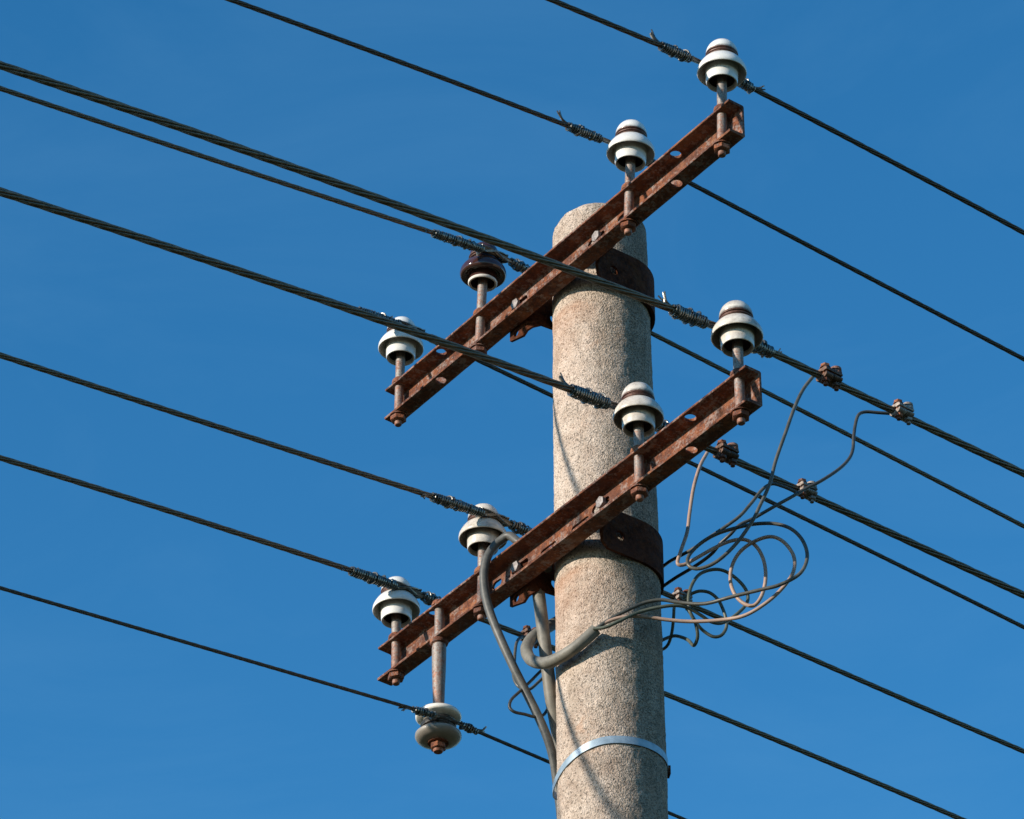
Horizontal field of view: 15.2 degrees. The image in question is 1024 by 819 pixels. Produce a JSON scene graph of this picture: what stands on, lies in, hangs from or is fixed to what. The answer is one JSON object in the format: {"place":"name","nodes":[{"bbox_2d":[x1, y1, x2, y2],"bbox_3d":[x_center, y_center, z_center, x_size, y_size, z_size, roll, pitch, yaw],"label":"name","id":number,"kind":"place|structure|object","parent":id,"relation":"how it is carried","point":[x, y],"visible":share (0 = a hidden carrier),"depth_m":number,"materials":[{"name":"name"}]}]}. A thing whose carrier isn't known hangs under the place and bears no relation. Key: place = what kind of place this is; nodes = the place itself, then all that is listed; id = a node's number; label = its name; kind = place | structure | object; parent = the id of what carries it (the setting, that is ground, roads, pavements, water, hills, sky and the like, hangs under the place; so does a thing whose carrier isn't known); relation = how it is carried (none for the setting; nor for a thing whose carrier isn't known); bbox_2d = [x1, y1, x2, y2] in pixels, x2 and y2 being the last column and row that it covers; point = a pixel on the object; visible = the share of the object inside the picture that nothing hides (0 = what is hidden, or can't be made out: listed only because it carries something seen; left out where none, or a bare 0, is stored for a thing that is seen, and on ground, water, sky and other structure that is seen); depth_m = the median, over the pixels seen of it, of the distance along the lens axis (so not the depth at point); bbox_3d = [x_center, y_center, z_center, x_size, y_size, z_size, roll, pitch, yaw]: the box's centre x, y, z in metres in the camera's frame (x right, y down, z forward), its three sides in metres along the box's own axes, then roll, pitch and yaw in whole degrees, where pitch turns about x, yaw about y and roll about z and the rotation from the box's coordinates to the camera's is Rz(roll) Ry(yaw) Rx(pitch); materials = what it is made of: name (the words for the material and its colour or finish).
{"place":"outdoors","nodes":[
{"label":"outdoors","id":0,"kind":"place"},
{"bbox_2d":[0,0,1023,818],"label":"sky","id":1,"kind":"structure","parent":0,"point":[100,719],"materials":[{"name":"blue"}]},
{"label":"ground","id":2,"kind":"structure","parent":0,"visible":0},
{"bbox_2d":[552,203,667,818],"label":"utility pole","id":3,"kind":"object","parent":2,"relation":"on","point":[610,681],"visible":0.77,"depth_m":7.32,"materials":[{"name":"concrete"}]},
{"bbox_2d":[384,99,744,422],"bbox_3d":[0.176,-0.231,7.818,0.255,0.116,1.171,23,-42,-28],"label":"crossarm","id":4,"kind":"object","parent":3,"relation":"attached to","point":[521,304],"visible":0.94,"depth_m":7.76,"materials":[{"name":"metal"}]},
{"bbox_2d":[378,316,424,426],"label":"pin insulator","id":5,"kind":"object","parent":4,"relation":"attached to","point":[400,350],"visible":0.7,"depth_m":8.19,"materials":[{"name":"white ceramic"}]},
{"bbox_2d":[1,187,1023,628],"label":"overhead wire","id":6,"kind":"object","parent":5,"relation":"attached to","point":[781,507],"visible":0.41,"depth_m":8.69,"materials":[{"name":"black metal"}]},
{"bbox_2d":[460,242,508,359],"bbox_3d":[-0.063,-0.225,7.987,0.098,0.286,0.098,23,-38,-28],"label":"pin insulator","id":7,"kind":"object","parent":4,"relation":"attached to","point":[483,273],"visible":0.98,"depth_m":8.00,"materials":[{"name":"brown ceramic"}]},
{"bbox_2d":[0,86,1023,528],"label":"overhead wire","id":8,"kind":"object","parent":7,"relation":"attached to","point":[516,264],"visible":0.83,"depth_m":7.94,"materials":[{"name":"black metal"}]},
{"bbox_2d":[606,119,654,235],"bbox_3d":[0.235,-0.461,7.651,0.098,0.273,0.098,23,-38,-28],"label":"pin insulator","id":9,"kind":"object","parent":4,"relation":"attached to","point":[630,151],"visible":1,"depth_m":7.66,"materials":[{"name":"white ceramic"}]},
{"bbox_2d":[225,0,1023,361],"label":"overhead wire","id":10,"kind":"object","parent":9,"relation":"attached to","point":[583,132],"visible":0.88,"depth_m":7.67,"materials":[{"name":"black metal"}]},
{"bbox_2d":[697,38,746,157],"bbox_3d":[0.408,-0.604,7.461,0.098,0.280,0.098,23,-39,-28],"label":"pin insulator","id":11,"kind":"object","parent":4,"relation":"attached to","point":[721,70],"visible":1,"depth_m":7.47,"materials":[{"name":"white ceramic"}]},
{"bbox_2d":[546,0,1023,234],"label":"overhead wire","id":12,"kind":"object","parent":11,"relation":"attached to","point":[684,55],"visible":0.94,"depth_m":7.62,"materials":[{"name":"black metal"}]},
{"bbox_2d":[377,365,761,685],"bbox_3d":[0.181,0.291,7.434,0.258,0.116,1.188,23,-42,-28],"label":"crossarm","id":13,"kind":"object","parent":3,"relation":"attached to","point":[520,566],"visible":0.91,"depth_m":7.37,"materials":[{"name":"metal"}]},
{"bbox_2d":[372,576,421,685],"bbox_3d":[-0.235,0.450,7.788,0.098,0.255,0.098,23,-43,-28],"label":"pin insulator","id":14,"kind":"object","parent":13,"relation":"attached to","point":[397,609],"visible":0.99,"depth_m":7.79,"materials":[{"name":"white ceramic"}]},
{"bbox_2d":[0,455,965,818],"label":"overhead wire","id":15,"kind":"object","parent":14,"relation":"attached to","point":[428,597],"visible":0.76,"depth_m":7.76,"materials":[{"name":"black metal"}]},
{"bbox_2d":[520,625,537,647],"bbox_3d":[0.039,0.472,7.959,0.043,0.046,0.029,24,-42,-28],"label":"wire clamp","id":16,"kind":"object","parent":15,"relation":"attached to","point":[526,629],"visible":0.24,"depth_m":7.95,"materials":[{"name":"metal"}]},
{"bbox_2d":[512,635,554,690],"bbox_3d":[0.029,0.489,7.507,0.086,0.192,0.100,28,-44,-32],"label":"tap wire","id":17,"kind":"object","parent":15,"relation":"attached to","point":[519,638],"visible":0.52,"depth_m":7.51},
{"bbox_2d":[415,599,461,753],"bbox_3d":[-0.144,0.526,7.580,0.092,0.351,0.092,23,-42,-28],"label":"spool insulator","id":18,"kind":"object","parent":13,"relation":"hanging from","point":[438,736],"visible":0.99,"depth_m":7.50,"materials":[{"name":"ceramic"}]},
{"bbox_2d":[0,586,685,818],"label":"overhead wire","id":19,"kind":"object","parent":18,"relation":"attached to","point":[462,725],"visible":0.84,"depth_m":7.31,"materials":[{"name":"black metal"}]},
{"bbox_2d":[458,503,509,621],"bbox_3d":[-0.058,0.303,7.595,0.098,0.266,0.098,23,-40,-28],"label":"pin insulator","id":20,"kind":"object","parent":13,"relation":"attached to","point":[478,536],"visible":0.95,"depth_m":7.60,"materials":[{"name":"white ceramic"}]},
{"bbox_2d":[0,352,1023,753],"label":"overhead wire","id":21,"kind":"object","parent":20,"relation":"attached to","point":[454,504],"visible":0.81,"depth_m":7.54,"materials":[{"name":"black metal"}]},
{"bbox_2d":[672,587,692,609],"bbox_3d":[0.347,0.387,7.832,0.043,0.046,0.029,25,-42,-27],"label":"wire clamp","id":22,"kind":"object","parent":21,"relation":"attached to","point":[679,592],"visible":0.49,"depth_m":7.82,"materials":[{"name":"metal"}]},
{"bbox_2d":[479,532,556,816],"bbox_3d":[0.033,0.548,7.327,0.177,0.758,0.094,12,-38,-16],"label":"grey cable","id":23,"kind":"object","parent":13,"relation":"hanging from","point":[497,543],"visible":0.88,"depth_m":7.38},
{"bbox_2d":[508,669,546,717],"bbox_3d":[0.050,0.522,7.378,0.027,0.198,0.144,-29,-45,34],"label":"tap wire","id":24,"kind":"object","parent":23,"relation":"attached to","point":[529,682],"visible":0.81,"depth_m":7.31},
{"bbox_2d":[532,588,556,751],"bbox_3d":[0.073,0.571,7.361,0.058,0.750,0.111,-19,-40,24],"label":"grey cable","id":25,"kind":"object","parent":13,"relation":"hanging from","point":[543,637],"visible":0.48,"depth_m":7.38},
{"bbox_2d":[613,382,663,501],"bbox_3d":[0.240,0.062,7.263,0.098,0.265,0.098,23,-41,-28],"label":"pin insulator","id":26,"kind":"object","parent":13,"relation":"attached to","point":[638,414],"visible":1,"depth_m":7.27,"materials":[{"name":"white ceramic"}]},
{"bbox_2d":[0,187,1023,598],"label":"overhead wire","id":27,"kind":"object","parent":26,"relation":"attached to","point":[582,395],"visible":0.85,"depth_m":7.13,"materials":[{"name":"black metal"}]},
{"bbox_2d":[713,439,738,467],"bbox_3d":[0.416,0.087,7.446,0.048,0.052,0.033,24,-42,-27],"label":"wire clamp","id":28,"kind":"object","parent":27,"relation":"attached to","point":[728,453],"visible":1,"depth_m":7.43,"materials":[{"name":"metal"}]},
{"bbox_2d":[664,482,796,566],"bbox_3d":[0.388,0.228,7.477,0.333,0.148,0.105,-17,-39,22],"label":"tap wire","id":29,"kind":"object","parent":27,"relation":"attached to","point":[747,507],"visible":0.68,"depth_m":7.45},
{"bbox_2d":[796,478,817,503],"bbox_3d":[0.578,0.161,7.538,0.044,0.047,0.030,25,-42,-27],"label":"wire clamp","id":30,"kind":"object","parent":27,"relation":"attached to","point":[810,494],"visible":0.79,"depth_m":7.53,"materials":[{"name":"metal"}]},
{"bbox_2d":[682,589,727,638],"bbox_3d":[0.370,0.389,7.366,0.088,0.111,0.018,0,-36,0],"label":"tap wire","id":31,"kind":"object","parent":13,"relation":"hanging from","point":[722,634],"visible":0.83,"depth_m":7.37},
{"bbox_2d":[711,300,763,425],"bbox_3d":[0.417,-0.085,7.069,0.098,0.275,0.098,23,-42,-28],"label":"pin insulator","id":32,"kind":"object","parent":13,"relation":"attached to","point":[737,334],"visible":1,"depth_m":7.08,"materials":[{"name":"white ceramic"}]},
{"bbox_2d":[0,61,1023,477],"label":"overhead wire","id":33,"kind":"object","parent":32,"relation":"attached to","point":[690,317],"visible":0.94,"depth_m":6.86,"materials":[{"name":"black metal"}]},
{"bbox_2d":[664,410,889,586],"bbox_3d":[0.488,0.149,7.511,0.507,0.383,0.169,-8,-37,11],"label":"tap wire","id":34,"kind":"object","parent":33,"relation":"attached to","point":[731,533],"visible":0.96,"depth_m":7.44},
{"bbox_2d":[816,362,842,390],"bbox_3d":[0.601,-0.060,7.261,0.048,0.052,0.033,24,-42,-27],"label":"wire clamp","id":35,"kind":"object","parent":33,"relation":"attached to","point":[831,377],"visible":1,"depth_m":7.25,"materials":[{"name":"metal"}]},
{"bbox_2d":[890,399,913,424],"bbox_3d":[0.747,0.006,7.345,0.045,0.048,0.030,24,-42,-27],"label":"wire clamp","id":36,"kind":"object","parent":33,"relation":"attached to","point":[904,411],"visible":1,"depth_m":7.33,"materials":[{"name":"metal"}]},
{"bbox_2d":[552,736,670,799],"bbox_3d":[0.187,0.684,7.182,0.222,0.054,0.211,0,-36,0],"label":"strap band","id":37,"kind":"object","parent":3,"relation":"attached to","point":[610,740],"visible":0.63,"depth_m":7.12,"materials":[{"name":"metal"}]},
{"bbox_2d":[520,376,814,668],"bbox_3d":[0.286,0.227,7.405,0.586,0.603,0.259,-26,-43,31],"label":"grey cable","id":38,"kind":"object","parent":3,"relation":"attached to","point":[588,636],"visible":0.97,"depth_m":7.26,"materials":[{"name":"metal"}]},
{"bbox_2d":[663,607,675,650],"bbox_3d":[0.294,0.432,7.408,0.012,0.071,0.143,11,-37,-15],"label":"tap wire","id":39,"kind":"object","parent":3,"relation":"attached to","point":[666,646],"visible":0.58,"depth_m":7.37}
]}

